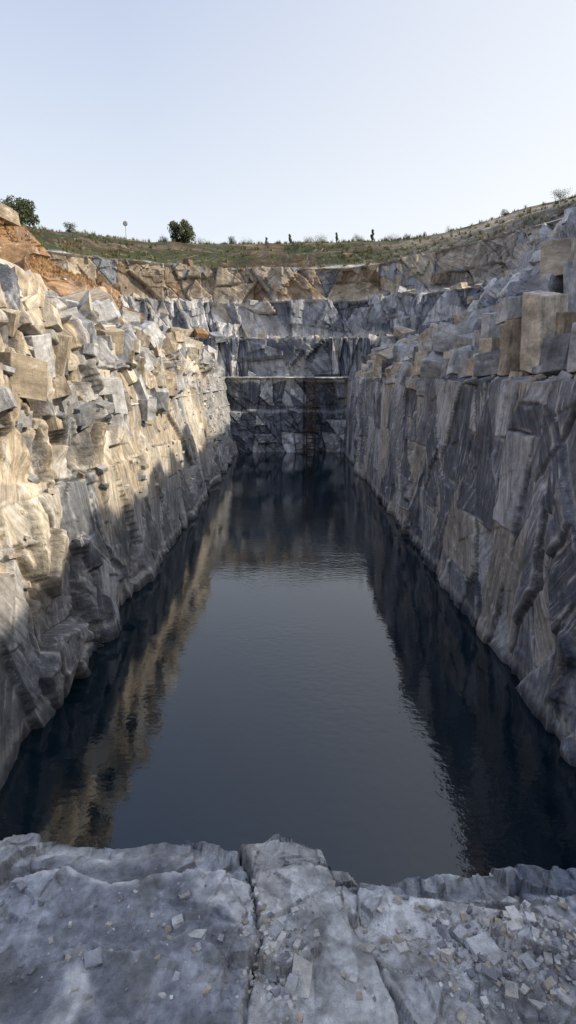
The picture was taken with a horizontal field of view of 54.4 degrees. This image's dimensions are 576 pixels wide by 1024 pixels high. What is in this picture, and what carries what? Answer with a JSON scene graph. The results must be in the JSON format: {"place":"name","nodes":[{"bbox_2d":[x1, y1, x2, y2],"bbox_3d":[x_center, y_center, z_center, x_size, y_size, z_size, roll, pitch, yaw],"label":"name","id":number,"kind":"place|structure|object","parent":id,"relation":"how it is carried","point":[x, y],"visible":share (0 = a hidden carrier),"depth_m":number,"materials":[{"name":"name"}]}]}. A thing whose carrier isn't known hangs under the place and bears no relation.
{"place":"outdoors","nodes":[
{"label":"outdoors","id":0,"kind":"place"},
{"bbox_2d":[0,263,238,790],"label":"quarry wall","id":1,"kind":"structure","parent":0,"point":[59,621],"depth_m":21.38,"materials":[{"name":"beige stone"}]},
{"bbox_2d":[0,259,230,588],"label":"rock rubble","id":2,"kind":"object","parent":1,"relation":"on","point":[27,377],"visible":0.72,"depth_m":24.57,"materials":[{"name":"beige stone"}]},
{"bbox_2d":[0,451,575,885],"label":"quarry water","id":3,"kind":"structure","parent":0,"point":[298,651],"depth_m":17.04,"materials":[{"name":"blue liquid"}]},
{"bbox_2d":[225,377,348,452],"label":"quarry end wall","id":4,"kind":"structure","parent":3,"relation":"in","point":[268,414],"depth_m":77.30,"materials":[{"name":"grey stone"}]},
{"bbox_2d":[303,379,319,452],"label":"access ladder","id":5,"kind":"object","parent":4,"relation":"attached to","point":[314,430],"visible":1,"depth_m":75.61,"materials":[{"name":"metal"}]},
{"bbox_2d":[0,833,575,1023],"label":"rock ledge","id":6,"kind":"object","parent":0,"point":[331,953],"visible":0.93,"depth_m":1.63,"materials":[{"name":"grey stone"}]},
{"bbox_2d":[0,197,575,427],"bbox_3d":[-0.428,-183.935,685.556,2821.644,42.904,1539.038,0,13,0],"label":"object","id":7,"kind":"structure","parent":0,"point":[339,303],"depth_m":101.79,"materials":[{"name":"grey stone"}]},
{"bbox_2d":[4,195,39,226],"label":"round bush","id":8,"kind":"object","parent":7,"relation":"on","point":[22,207],"visible":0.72,"depth_m":116.55,"materials":[{"name":"green plant"}]},
{"bbox_2d":[63,221,75,232],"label":"round bush","id":9,"kind":"object","parent":7,"relation":"on","point":[69,226],"visible":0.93,"depth_m":124.58,"materials":[{"name":"green plant"}]},
{"bbox_2d":[167,219,195,242],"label":"round bush","id":10,"kind":"object","parent":7,"relation":"on","point":[188,233],"visible":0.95,"depth_m":135.15,"materials":[{"name":"green plant"}]},
{"bbox_2d":[228,236,236,243],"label":"round bush","id":11,"kind":"object","parent":7,"relation":"on","point":[231,240],"visible":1,"depth_m":138.31,"materials":[{"name":"green plant"}]},
{"bbox_2d":[240,238,254,243],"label":"round bush","id":12,"kind":"object","parent":7,"relation":"on","point":[249,242],"visible":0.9,"depth_m":138.31,"materials":[{"name":"green plant"}]},
{"bbox_2d":[21,192,575,268],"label":"rim grass","id":13,"kind":"structure","parent":7,"relation":"on","point":[343,245],"depth_m":120.28,"materials":[{"name":"green plant"}]},
{"bbox_2d":[313,232,326,242],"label":"round bush","id":14,"kind":"object","parent":7,"relation":"on","point":[321,238],"visible":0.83,"depth_m":137.27,"materials":[{"name":"green plant"}]},
{"bbox_2d":[352,234,365,241],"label":"round bush","id":15,"kind":"object","parent":7,"relation":"on","point":[358,239],"visible":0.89,"depth_m":136.94,"materials":[{"name":"green plant"}]},
{"bbox_2d":[370,229,373,240],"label":"young tree","id":16,"kind":"object","parent":7,"relation":"on","point":[372,234],"visible":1,"depth_m":136.72,"materials":[{"name":"green plant"}]},
{"bbox_2d":[549,187,572,199],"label":"round bush","id":17,"kind":"object","parent":7,"relation":"on","point":[558,194],"visible":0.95,"depth_m":117.04,"materials":[{"name":"green plant"}]},
{"bbox_2d":[0,835,575,1023],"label":"gravel","id":18,"kind":"structure","parent":0,"point":[485,952],"depth_m":1.60,"materials":[{"name":"grey stone"}]},
{"bbox_2d":[0,202,575,376],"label":"boulder field","id":19,"kind":"structure","parent":0,"point":[16,254],"depth_m":65.98,"materials":[{"name":"grey stone"}]},
{"bbox_2d":[0,219,121,309],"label":"dry grass","id":20,"kind":"structure","parent":19,"relation":"on","point":[36,261],"depth_m":64.03,"materials":[{"name":"beige plant"}]},
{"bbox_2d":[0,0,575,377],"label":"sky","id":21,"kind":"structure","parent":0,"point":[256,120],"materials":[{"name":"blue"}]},
{"bbox_2d":[344,374,575,766],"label":"quarry wall","id":22,"kind":"structure","parent":0,"point":[471,482],"depth_m":21.24,"materials":[{"name":"grey stone"}]},
{"bbox_2d":[348,237,575,395],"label":"rock rubble","id":23,"kind":"object","parent":22,"relation":"on","point":[531,329],"visible":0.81,"depth_m":21.30,"materials":[{"name":"grey stone"}]}
]}

